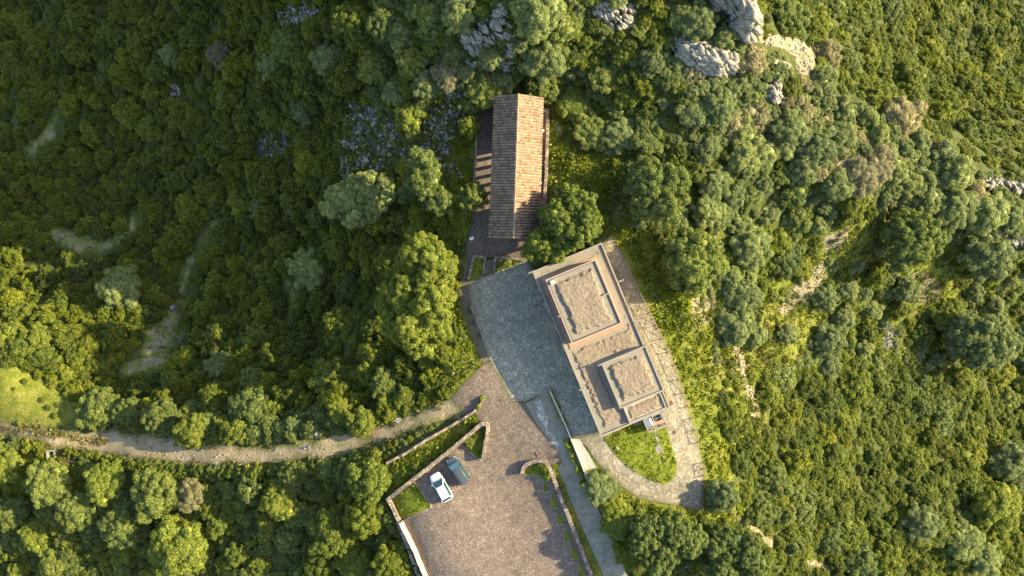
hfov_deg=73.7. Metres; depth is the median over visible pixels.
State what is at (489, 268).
steps
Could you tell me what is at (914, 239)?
oak tree
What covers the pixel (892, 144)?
shrub
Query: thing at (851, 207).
shrub
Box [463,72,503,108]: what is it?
oak tree
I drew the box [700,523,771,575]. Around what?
oak tree
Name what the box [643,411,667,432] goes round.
equipment frame
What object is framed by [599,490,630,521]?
mastic tree
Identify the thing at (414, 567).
stone buttress
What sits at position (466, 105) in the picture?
oak tree
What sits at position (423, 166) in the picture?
oak tree
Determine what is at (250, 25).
shrub
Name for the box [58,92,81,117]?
shrub
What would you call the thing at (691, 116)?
shrub
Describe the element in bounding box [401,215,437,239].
shrub
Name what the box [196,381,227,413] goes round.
shrub
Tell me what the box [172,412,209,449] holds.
broadleaf tree
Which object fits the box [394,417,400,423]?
stone heap
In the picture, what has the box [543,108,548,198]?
channel wall
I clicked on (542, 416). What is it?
worn screed patch
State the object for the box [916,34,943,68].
shrub
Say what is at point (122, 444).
dirt road
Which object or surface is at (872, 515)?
shrub
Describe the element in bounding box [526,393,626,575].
driveway
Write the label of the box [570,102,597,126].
shrub
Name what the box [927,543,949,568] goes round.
shrub
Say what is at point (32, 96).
shrub
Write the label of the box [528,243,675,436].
flat roofed building
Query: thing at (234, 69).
shrub
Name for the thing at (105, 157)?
shrub
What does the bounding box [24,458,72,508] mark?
oak tree
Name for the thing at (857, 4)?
shrub
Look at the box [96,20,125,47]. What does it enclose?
shrub
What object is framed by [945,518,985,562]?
olive tree
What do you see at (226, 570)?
shrub
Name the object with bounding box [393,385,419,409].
broadleaf tree
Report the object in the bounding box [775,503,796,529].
shrub
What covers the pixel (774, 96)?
rock outcrop
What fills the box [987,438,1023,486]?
olive tree
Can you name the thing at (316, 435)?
boulder
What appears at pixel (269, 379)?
shrub
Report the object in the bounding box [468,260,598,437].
courtyard
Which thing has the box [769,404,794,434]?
shrub
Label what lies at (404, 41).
shrub
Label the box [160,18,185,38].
shrub
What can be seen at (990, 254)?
olive tree
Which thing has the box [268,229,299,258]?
shrub
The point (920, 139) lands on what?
shrub
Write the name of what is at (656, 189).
oak tree
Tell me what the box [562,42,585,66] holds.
shrub
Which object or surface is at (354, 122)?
rock herbs
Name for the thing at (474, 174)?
terrace edging
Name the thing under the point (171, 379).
broadleaf tree
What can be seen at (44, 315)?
shrub
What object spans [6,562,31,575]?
shrub
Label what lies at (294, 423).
olive tree
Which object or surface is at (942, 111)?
shrub
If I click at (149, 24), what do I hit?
shrub
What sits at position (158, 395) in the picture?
shrub
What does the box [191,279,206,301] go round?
shrub
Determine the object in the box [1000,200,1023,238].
olive tree
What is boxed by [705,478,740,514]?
olive tree
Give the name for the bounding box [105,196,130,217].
shrub
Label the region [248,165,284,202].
shrub
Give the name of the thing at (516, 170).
tiled pavilion
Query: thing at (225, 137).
shrub
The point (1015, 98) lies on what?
shrub
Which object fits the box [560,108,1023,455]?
slope grass
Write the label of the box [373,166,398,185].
shrub
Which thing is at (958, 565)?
shrub
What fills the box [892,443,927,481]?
shrub
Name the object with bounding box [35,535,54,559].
shrub
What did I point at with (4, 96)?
shrub
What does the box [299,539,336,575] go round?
mastic tree
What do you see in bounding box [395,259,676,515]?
lawn grass
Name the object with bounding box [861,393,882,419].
shrub
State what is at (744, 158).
olive tree
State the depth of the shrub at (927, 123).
105.48 m
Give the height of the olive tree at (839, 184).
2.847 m
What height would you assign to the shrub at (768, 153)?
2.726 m
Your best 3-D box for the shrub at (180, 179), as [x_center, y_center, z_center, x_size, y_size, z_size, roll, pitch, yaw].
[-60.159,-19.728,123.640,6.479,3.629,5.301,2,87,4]
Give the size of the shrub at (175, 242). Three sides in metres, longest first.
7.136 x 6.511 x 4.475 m
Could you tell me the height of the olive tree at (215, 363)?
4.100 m
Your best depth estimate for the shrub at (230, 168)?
116.63 m
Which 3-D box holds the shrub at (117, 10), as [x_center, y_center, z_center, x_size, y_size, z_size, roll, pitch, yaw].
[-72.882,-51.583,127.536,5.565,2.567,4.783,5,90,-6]
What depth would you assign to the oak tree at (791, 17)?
94.33 m
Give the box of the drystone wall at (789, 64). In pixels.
[775,59,791,69]
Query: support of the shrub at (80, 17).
on the ground at (22, 404)
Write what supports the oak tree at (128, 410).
on the ground at (22, 404)
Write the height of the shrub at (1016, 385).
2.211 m
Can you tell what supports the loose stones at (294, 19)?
on the ground at (22, 404)
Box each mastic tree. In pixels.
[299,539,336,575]
[330,1,369,41]
[342,499,388,540]
[370,539,412,575]
[430,342,459,366]
[447,320,464,344]
[536,463,547,473]
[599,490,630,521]
[611,532,641,570]
[805,12,822,34]
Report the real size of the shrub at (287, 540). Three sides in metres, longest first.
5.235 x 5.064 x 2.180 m
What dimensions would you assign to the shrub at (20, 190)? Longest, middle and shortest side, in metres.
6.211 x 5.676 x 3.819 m
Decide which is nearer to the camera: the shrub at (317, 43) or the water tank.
the water tank
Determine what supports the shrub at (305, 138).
on the ground at (22, 404)
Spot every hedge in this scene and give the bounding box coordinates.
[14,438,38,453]
[62,446,162,471]
[159,447,377,480]
[476,395,485,409]
[549,391,568,425]
[564,438,586,486]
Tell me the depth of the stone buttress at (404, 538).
97.32 m
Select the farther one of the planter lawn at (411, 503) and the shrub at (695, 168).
the planter lawn at (411, 503)
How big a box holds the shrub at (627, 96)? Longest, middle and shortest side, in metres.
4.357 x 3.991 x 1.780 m
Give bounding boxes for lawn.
[392,483,431,518]
[462,427,485,459]
[469,258,483,280]
[604,425,676,484]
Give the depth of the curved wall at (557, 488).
94.71 m
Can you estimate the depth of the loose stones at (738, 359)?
98.83 m
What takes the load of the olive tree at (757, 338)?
on the ground at (22, 404)
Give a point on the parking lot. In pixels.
(496, 515)
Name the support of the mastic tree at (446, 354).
on the ground at (22, 404)
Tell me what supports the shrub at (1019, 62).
on the ground at (22, 404)
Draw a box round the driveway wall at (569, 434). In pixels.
[549,390,587,478]
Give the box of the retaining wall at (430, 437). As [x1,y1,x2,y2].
[386,410,474,463]
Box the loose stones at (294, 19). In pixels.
[196,1,516,178]
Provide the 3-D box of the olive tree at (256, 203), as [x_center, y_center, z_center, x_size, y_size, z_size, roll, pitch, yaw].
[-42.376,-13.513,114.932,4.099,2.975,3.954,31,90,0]
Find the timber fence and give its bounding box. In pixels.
[624,260,689,407]
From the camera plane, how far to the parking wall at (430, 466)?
95.55 m
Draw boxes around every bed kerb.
[403,481,432,521]
[461,444,481,460]
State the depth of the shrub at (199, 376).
112.61 m
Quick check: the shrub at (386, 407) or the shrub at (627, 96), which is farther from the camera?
the shrub at (386, 407)
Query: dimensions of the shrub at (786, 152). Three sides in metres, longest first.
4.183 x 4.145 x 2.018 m
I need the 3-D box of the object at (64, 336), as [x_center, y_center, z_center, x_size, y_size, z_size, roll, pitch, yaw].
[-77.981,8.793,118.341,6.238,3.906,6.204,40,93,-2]
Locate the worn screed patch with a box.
[535,401,558,447]
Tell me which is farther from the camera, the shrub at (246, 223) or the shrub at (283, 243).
the shrub at (246, 223)
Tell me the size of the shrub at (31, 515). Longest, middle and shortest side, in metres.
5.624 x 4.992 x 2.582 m
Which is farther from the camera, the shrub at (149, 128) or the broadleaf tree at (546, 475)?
the shrub at (149, 128)
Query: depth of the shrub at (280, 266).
112.73 m
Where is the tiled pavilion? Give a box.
[488,93,543,237]
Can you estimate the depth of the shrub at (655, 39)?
88.16 m
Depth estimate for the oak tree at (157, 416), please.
107.65 m
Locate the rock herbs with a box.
[253,0,519,180]
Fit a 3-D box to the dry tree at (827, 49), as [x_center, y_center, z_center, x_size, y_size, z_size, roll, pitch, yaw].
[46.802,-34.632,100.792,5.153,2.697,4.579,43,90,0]
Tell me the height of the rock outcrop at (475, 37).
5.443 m
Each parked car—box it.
[430,472,452,502]
[447,455,470,485]
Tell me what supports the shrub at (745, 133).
on the ground at (22, 404)
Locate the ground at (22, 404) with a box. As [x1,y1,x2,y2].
[0,0,1023,575]
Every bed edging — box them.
[467,254,485,279]
[493,256,524,270]
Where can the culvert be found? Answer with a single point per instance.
(50, 452)
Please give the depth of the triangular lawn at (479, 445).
96.14 m
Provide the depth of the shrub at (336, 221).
105.19 m
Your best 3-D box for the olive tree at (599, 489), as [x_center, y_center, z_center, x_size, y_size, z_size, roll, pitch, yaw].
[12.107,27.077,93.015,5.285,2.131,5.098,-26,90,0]
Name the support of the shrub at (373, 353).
on the ground at (22, 404)
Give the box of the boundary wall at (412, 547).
[399,520,427,575]
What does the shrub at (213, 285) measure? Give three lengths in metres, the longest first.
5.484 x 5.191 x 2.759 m
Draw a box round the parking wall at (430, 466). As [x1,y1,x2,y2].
[386,421,489,521]
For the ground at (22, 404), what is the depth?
102.78 m
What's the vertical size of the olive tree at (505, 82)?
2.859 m
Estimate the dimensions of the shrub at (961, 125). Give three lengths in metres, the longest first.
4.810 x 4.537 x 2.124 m
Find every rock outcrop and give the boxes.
[169,83,179,99]
[460,3,515,57]
[503,41,516,64]
[591,1,636,30]
[671,35,740,78]
[707,0,762,44]
[764,80,783,104]
[977,177,1023,195]
[1007,236,1023,248]
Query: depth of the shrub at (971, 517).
110.51 m
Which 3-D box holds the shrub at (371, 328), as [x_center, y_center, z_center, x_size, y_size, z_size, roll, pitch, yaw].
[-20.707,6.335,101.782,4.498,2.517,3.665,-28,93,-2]
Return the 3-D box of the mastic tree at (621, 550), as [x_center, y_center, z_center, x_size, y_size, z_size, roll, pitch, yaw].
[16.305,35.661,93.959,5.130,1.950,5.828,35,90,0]
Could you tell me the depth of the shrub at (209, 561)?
108.72 m
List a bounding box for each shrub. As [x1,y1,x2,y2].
[0,51,22,79]
[0,86,8,102]
[0,217,22,245]
[0,247,7,267]
[0,288,25,309]
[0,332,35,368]
[1,244,24,267]
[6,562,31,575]
[7,177,35,202]
[12,66,30,92]
[13,101,37,122]
[14,512,33,536]
[15,216,39,239]
[17,85,46,113]
[24,303,56,327]
[25,29,49,58]
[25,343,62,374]
[35,265,62,294]
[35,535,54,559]
[38,548,67,575]
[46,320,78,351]
[46,506,59,525]
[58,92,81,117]
[60,38,92,67]
[61,554,87,575]
[64,2,95,32]
[68,145,94,166]
[75,515,103,543]
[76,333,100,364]
[93,147,116,171]
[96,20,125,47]
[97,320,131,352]
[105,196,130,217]
[107,0,128,24]
[107,63,139,92]
[109,487,135,512]
[111,95,144,130]
[113,253,137,270]
[113,565,134,575]
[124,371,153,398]
[125,26,152,58]
[134,114,163,144]
[134,165,163,191]
[135,227,160,251]
[137,196,167,224]
[138,13,164,40]
[144,56,172,81]
[151,388,174,401]
[156,140,186,164]
[157,158,181,177]
[159,221,194,257]
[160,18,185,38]
[162,165,196,193]
[168,345,198,370]
[174,47,202,73]
[174,191,204,223]
[174,478,183,500]
[177,25,204,51]
[188,295,219,326]
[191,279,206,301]
[192,364,213,384]
[193,175,227,210]
[194,321,232,357]
[194,494,217,519]
[195,546,216,574]
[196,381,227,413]
[198,407,221,440]
[200,268,228,298]
[202,56,219,80]
[210,80,244,111]
[210,123,238,154]
[216,155,249,182]
[218,561,238,575]
[219,355,243,380]
[219,417,248,445]
[221,47,248,87]
[222,271,251,300]
[224,5,243,25]
[224,540,252,568]
[227,178,244,197]
[227,189,251,218]
[231,98,255,133]
[235,211,256,236]
[236,345,258,367]
[236,472,264,504]
[239,11,261,39]
[241,322,274,351]
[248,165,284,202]
[249,199,283,235]
[251,88,273,107]
[251,301,274,324]
[253,257,282,285]
[254,35,272,56]
[255,511,278,532]
[256,371,277,389]
[257,99,286,132]
[257,342,282,370]
[261,19,280,43]
[262,398,284,417]
[268,64,293,88]
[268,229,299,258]
[271,379,308,409]
[273,254,296,277]
[273,523,305,553]
[277,353,302,372]
[277,459,303,486]
[278,331,317,362]
[279,185,311,223]
[281,116,301,135]
[284,500,311,527]
[288,364,313,388]
[289,43,314,76]
[289,125,317,153]
[292,391,316,415]
[294,148,319,176]
[300,15,320,41]
[305,205,329,230]
[306,287,334,325]
[306,355,352,393]
[309,35,331,53]
[312,246,327,273]
[316,380,350,410]
[320,16,345,45]
[321,234,350,261]
[322,304,362,342]
[327,213,344,227]
[334,268,361,302]
[337,490,356,509]
[351,360,377,386]
[352,226,375,249]
[354,34,381,51]
[357,336,385,367]
[358,557,375,575]
[359,319,382,343]
[365,213,389,235]
[372,0,395,9]
[372,242,400,281]
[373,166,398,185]
[375,332,395,351]
[375,396,401,424]
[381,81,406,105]
[386,207,409,235]
[389,16,414,49]
[393,353,424,388]
[394,179,417,204]
[398,75,414,98]
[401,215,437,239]
[411,0,442,37]
[418,356,440,370]
[418,365,442,388]
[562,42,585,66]
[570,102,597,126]
[588,58,616,93]
[614,81,641,107]
[633,77,656,99]
[638,46,669,73]
[639,25,671,51]
[653,154,681,167]
[660,71,683,94]
[665,0,695,31]
[671,208,688,229]
[673,99,705,132]
[681,154,707,184]
[688,132,719,165]
[688,551,703,575]
[711,22,736,49]
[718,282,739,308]
[718,393,747,429]
[721,182,746,214]
[725,76,749,103]
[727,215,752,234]
[728,115,756,148]
[731,448,753,479]
[735,88,758,110]
[739,99,771,135]
[749,135,779,172]
[754,381,783,411]
[759,255,775,276]
[761,545,777,568]
[769,59,788,81]
[769,227,792,255]
[769,361,796,391]
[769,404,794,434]
[772,137,797,160]
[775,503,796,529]
[777,177,808,208]
[778,484,791,506]
[779,207,812,236]
[779,447,812,479]
[782,76,803,98]
[789,253,815,281]
[789,481,805,503]
[795,372,825,398]
[795,420,817,442]
[804,440,823,469]
[811,5,831,28]
[811,63,839,88]
[811,377,842,411]
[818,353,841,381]
[822,442,848,466]
[827,0,848,18]
[827,470,849,491]
[828,499,854,523]
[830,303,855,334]
[832,94,856,121]
[833,409,856,434]
[836,194,870,217]
[838,369,873,408]
[840,517,868,550]
[851,0,865,10]
[855,106,879,130]
[856,320,877,343]
[859,37,880,68]
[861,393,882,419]
[864,0,882,24]
[864,499,885,522]
[866,85,897,113]
[866,123,889,148]
[872,374,894,401]
[873,540,902,575]
[875,50,893,76]
[878,522,908,549]
[881,0,903,23]
[884,156,908,184]
[885,300,911,320]
[886,17,905,41]
[887,141,898,161]
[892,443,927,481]
[895,170,923,198]
[905,539,933,550]
[906,91,929,109]
[907,556,937,575]
[908,320,935,344]
[910,126,931,158]
[911,184,941,217]
[913,166,937,190]
[915,113,932,130]
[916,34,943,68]
[917,494,937,512]
[927,138,960,165]
[927,417,954,439]
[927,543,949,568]
[928,99,955,123]
[929,516,958,547]
[933,217,953,242]
[939,154,973,191]
[944,541,978,572]
[947,366,981,399]
[950,445,980,481]
[951,117,978,136]
[952,60,981,81]
[955,72,982,98]
[955,477,981,501]
[963,504,987,529]
[965,176,987,200]
[971,19,996,44]
[982,44,1005,64]
[982,526,1010,553]
[983,362,1015,391]
[990,185,1013,200]
[995,25,1018,51]
[1003,549,1023,572]
[1004,89,1023,108]
[1006,482,1023,494]
[1007,376,1023,404]
[1014,52,1023,68]
[1018,499,1023,518]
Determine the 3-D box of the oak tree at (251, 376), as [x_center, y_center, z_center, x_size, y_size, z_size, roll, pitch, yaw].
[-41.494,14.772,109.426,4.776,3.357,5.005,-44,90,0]
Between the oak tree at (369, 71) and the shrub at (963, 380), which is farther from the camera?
the shrub at (963, 380)
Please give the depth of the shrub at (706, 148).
91.92 m
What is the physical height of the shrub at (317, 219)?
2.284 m
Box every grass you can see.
[0,216,967,480]
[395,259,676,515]
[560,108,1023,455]
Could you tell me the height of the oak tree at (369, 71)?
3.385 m
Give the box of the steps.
[485,260,492,273]
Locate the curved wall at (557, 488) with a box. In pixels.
[520,458,592,575]
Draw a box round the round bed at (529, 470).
[524,465,548,481]
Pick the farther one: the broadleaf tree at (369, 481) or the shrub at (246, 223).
the shrub at (246, 223)
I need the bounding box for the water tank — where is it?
[644,418,652,427]
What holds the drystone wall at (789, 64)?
on the ground at (22, 404)
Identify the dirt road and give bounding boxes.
[0,399,461,466]
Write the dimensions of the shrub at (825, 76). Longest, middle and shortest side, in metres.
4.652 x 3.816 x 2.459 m
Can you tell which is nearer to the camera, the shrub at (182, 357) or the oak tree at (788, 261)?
the oak tree at (788, 261)
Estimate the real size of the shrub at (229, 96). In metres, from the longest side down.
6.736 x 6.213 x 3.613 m
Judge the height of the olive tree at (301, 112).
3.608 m
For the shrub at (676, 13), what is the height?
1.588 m
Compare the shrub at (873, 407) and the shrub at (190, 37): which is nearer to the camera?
the shrub at (873, 407)
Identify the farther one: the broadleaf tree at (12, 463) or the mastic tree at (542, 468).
the broadleaf tree at (12, 463)
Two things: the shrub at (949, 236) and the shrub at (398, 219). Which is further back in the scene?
the shrub at (949, 236)
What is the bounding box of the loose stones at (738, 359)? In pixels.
[68,33,924,459]
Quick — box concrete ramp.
[572,439,595,469]
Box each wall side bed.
[544,483,550,491]
[551,495,558,507]
[558,511,564,523]
[565,528,572,541]
[572,546,578,557]
[579,563,585,574]
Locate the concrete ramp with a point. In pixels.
(587, 461)
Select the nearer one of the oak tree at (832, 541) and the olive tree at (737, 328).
the olive tree at (737, 328)
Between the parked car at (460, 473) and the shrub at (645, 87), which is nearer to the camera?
the shrub at (645, 87)
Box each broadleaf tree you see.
[0,321,23,350]
[0,441,24,483]
[1,302,36,325]
[16,517,49,552]
[17,321,53,349]
[56,364,73,381]
[76,324,89,338]
[82,459,126,506]
[147,514,208,575]
[159,369,183,392]
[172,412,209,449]
[247,556,272,575]
[250,384,272,400]
[258,479,298,520]
[306,502,359,558]
[326,398,354,426]
[330,544,371,575]
[344,405,376,438]
[346,457,391,505]
[373,231,458,360]
[393,100,425,131]
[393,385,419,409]
[411,463,421,472]
[458,115,481,139]
[463,436,477,449]
[471,429,481,439]
[520,225,565,264]
[535,182,603,254]
[543,469,555,480]
[555,84,592,119]
[599,510,633,540]
[631,507,649,522]
[889,58,929,91]
[928,297,967,330]
[970,481,1021,538]
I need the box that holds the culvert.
[46,450,55,457]
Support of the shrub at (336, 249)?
on the ground at (22, 404)
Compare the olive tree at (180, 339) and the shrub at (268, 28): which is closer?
the shrub at (268, 28)
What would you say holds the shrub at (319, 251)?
on the ground at (22, 404)
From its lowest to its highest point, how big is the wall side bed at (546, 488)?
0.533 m
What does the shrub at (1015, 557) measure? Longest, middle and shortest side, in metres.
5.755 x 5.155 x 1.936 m
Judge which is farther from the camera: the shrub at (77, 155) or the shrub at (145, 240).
the shrub at (77, 155)
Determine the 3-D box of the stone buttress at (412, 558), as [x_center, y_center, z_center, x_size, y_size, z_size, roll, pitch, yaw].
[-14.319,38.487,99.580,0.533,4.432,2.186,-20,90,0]
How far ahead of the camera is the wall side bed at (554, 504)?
95.55 m
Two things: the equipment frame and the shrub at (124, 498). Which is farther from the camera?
the shrub at (124, 498)
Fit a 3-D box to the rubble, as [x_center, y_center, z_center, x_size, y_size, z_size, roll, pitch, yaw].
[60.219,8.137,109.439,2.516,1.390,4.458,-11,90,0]
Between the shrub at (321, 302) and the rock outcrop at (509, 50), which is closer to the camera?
the rock outcrop at (509, 50)
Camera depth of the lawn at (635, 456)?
93.44 m
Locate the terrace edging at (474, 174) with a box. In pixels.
[472,115,476,210]
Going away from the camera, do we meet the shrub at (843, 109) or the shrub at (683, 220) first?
the shrub at (683, 220)
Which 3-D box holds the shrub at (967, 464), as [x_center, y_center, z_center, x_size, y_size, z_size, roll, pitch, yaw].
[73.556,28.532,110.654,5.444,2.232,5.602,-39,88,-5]
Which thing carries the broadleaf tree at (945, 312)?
on the ground at (22, 404)
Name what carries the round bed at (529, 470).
on the ground at (22, 404)
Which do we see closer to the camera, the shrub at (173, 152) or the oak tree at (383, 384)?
the oak tree at (383, 384)
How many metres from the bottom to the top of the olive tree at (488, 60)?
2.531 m
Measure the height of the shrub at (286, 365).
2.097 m
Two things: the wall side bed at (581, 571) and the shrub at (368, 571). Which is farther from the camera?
the shrub at (368, 571)
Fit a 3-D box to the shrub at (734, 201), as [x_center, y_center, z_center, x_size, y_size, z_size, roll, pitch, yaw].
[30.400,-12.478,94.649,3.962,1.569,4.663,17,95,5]
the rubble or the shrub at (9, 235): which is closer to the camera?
the rubble
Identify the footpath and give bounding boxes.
[576,236,703,510]
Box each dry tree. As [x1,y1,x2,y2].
[178,477,206,512]
[205,40,233,71]
[429,60,458,93]
[812,38,843,69]
[845,153,892,200]
[862,143,896,181]
[882,95,928,133]
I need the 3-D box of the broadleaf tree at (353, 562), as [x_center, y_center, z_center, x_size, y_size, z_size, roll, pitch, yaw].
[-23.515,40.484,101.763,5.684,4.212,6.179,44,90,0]
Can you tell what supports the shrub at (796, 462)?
on the ground at (22, 404)
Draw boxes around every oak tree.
[0,495,32,532]
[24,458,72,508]
[53,490,98,532]
[74,386,120,432]
[96,505,141,549]
[111,396,141,426]
[130,465,181,523]
[139,396,179,438]
[227,387,269,429]
[239,366,262,389]
[269,27,304,64]
[356,48,384,84]
[363,0,401,43]
[370,365,398,397]
[393,46,428,79]
[404,145,455,217]
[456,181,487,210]
[457,93,481,114]
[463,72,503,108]
[523,75,558,103]
[572,116,607,150]
[622,155,691,228]
[628,507,708,575]
[661,226,729,296]
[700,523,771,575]
[741,492,773,526]
[754,462,793,499]
[771,241,802,280]
[772,0,812,36]
[818,522,848,555]
[842,542,878,575]
[879,207,947,273]
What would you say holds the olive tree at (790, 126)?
on the ground at (22, 404)
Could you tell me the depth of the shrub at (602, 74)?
90.94 m
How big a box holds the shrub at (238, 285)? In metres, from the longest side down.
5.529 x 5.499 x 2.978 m
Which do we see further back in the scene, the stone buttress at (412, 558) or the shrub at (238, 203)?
the shrub at (238, 203)
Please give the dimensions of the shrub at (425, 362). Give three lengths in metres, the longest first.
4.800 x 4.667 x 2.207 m
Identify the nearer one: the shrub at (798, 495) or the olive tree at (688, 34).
the olive tree at (688, 34)
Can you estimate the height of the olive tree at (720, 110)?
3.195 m
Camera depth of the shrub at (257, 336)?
112.29 m
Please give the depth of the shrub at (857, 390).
105.73 m
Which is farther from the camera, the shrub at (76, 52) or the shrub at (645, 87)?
the shrub at (76, 52)
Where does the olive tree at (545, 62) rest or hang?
on the ground at (22, 404)
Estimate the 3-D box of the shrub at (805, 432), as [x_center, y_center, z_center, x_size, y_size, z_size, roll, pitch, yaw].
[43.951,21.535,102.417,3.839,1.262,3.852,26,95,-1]
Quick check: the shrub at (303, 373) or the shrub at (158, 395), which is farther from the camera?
the shrub at (158, 395)
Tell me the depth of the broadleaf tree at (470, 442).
95.76 m
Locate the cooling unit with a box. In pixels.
[653,414,661,421]
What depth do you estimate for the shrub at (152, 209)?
127.43 m
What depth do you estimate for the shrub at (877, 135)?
98.08 m
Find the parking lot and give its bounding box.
[392,362,588,575]
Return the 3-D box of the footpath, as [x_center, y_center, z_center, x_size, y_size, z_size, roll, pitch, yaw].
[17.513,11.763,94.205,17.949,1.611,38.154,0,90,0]
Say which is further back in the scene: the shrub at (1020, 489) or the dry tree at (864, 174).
the shrub at (1020, 489)
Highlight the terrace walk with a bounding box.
[459,111,547,363]
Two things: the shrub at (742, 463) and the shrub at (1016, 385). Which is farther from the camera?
the shrub at (1016, 385)
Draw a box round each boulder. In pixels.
[169,303,175,310]
[313,431,321,437]
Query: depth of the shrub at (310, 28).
98.27 m
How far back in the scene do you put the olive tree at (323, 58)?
97.49 m
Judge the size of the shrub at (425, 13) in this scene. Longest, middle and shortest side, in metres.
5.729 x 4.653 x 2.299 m
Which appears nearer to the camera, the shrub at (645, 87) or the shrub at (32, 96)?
the shrub at (645, 87)
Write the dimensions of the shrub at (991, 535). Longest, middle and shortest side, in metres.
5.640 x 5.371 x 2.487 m
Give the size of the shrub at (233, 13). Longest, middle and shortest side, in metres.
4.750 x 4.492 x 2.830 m
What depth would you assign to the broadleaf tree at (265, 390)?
107.01 m
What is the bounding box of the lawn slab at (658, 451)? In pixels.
[655,444,662,454]
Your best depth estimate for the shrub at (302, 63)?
100.76 m
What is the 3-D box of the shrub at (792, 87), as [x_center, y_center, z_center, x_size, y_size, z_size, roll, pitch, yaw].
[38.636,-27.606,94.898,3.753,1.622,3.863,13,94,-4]
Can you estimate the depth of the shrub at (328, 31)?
96.17 m
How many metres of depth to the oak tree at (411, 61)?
91.76 m
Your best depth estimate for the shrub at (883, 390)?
107.93 m
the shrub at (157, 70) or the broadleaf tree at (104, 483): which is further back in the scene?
the shrub at (157, 70)
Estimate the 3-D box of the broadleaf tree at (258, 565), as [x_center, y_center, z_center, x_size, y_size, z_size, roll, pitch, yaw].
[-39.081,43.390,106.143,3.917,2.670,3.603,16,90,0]
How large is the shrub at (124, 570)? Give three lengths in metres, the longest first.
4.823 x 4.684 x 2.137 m
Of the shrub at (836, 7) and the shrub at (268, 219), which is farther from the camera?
the shrub at (268, 219)
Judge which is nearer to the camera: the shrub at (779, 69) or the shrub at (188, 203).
the shrub at (779, 69)
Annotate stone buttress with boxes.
[396,521,409,548]
[407,549,415,564]
[413,565,419,575]
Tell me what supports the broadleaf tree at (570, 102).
on the ground at (22, 404)
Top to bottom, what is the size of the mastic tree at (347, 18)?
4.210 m
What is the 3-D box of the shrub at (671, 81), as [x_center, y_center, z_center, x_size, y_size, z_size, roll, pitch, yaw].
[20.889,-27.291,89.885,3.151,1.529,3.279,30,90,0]
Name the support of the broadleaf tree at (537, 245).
on the ground at (22, 404)
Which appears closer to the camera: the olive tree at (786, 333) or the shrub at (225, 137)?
the olive tree at (786, 333)
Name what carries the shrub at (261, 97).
on the ground at (22, 404)
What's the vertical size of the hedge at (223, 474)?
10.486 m
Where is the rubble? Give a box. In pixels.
[884,329,892,347]
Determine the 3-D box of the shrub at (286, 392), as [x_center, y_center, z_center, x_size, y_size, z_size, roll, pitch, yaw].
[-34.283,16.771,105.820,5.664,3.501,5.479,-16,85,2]
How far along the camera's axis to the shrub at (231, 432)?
103.71 m
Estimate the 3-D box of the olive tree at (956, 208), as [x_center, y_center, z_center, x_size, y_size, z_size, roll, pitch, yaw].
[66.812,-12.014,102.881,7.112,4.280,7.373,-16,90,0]
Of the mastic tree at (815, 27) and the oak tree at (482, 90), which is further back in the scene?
the mastic tree at (815, 27)
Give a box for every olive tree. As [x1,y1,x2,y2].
[94,264,142,311]
[157,41,179,69]
[172,330,190,348]
[184,399,200,414]
[203,350,233,380]
[248,198,269,217]
[255,53,280,81]
[284,414,304,432]
[285,246,330,292]
[289,98,314,128]
[308,40,343,76]
[318,169,398,228]
[411,69,441,98]
[441,0,475,35]
[477,46,501,70]
[491,71,515,93]
[508,0,566,44]
[517,40,569,85]
[580,468,621,507]
[601,117,634,154]
[676,0,719,42]
[679,15,697,38]
[689,195,730,229]
[697,88,738,127]
[697,164,733,200]
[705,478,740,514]
[715,307,756,347]
[725,142,761,176]
[728,224,774,273]
[731,279,765,312]
[744,321,768,350]
[769,105,810,149]
[775,321,798,344]
[796,129,837,168]
[808,284,839,312]
[813,324,847,358]
[819,165,855,201]
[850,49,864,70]
[892,276,922,302]
[898,501,944,543]
[935,189,980,234]
[942,311,1022,370]
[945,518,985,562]
[956,227,1017,283]
[968,191,1010,236]
[970,541,1003,575]
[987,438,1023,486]
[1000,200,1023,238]
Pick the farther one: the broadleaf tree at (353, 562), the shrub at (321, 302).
the shrub at (321, 302)
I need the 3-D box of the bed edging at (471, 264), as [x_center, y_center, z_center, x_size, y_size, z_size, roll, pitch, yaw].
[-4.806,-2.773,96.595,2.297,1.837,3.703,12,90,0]
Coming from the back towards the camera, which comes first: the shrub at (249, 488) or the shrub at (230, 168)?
the shrub at (230, 168)

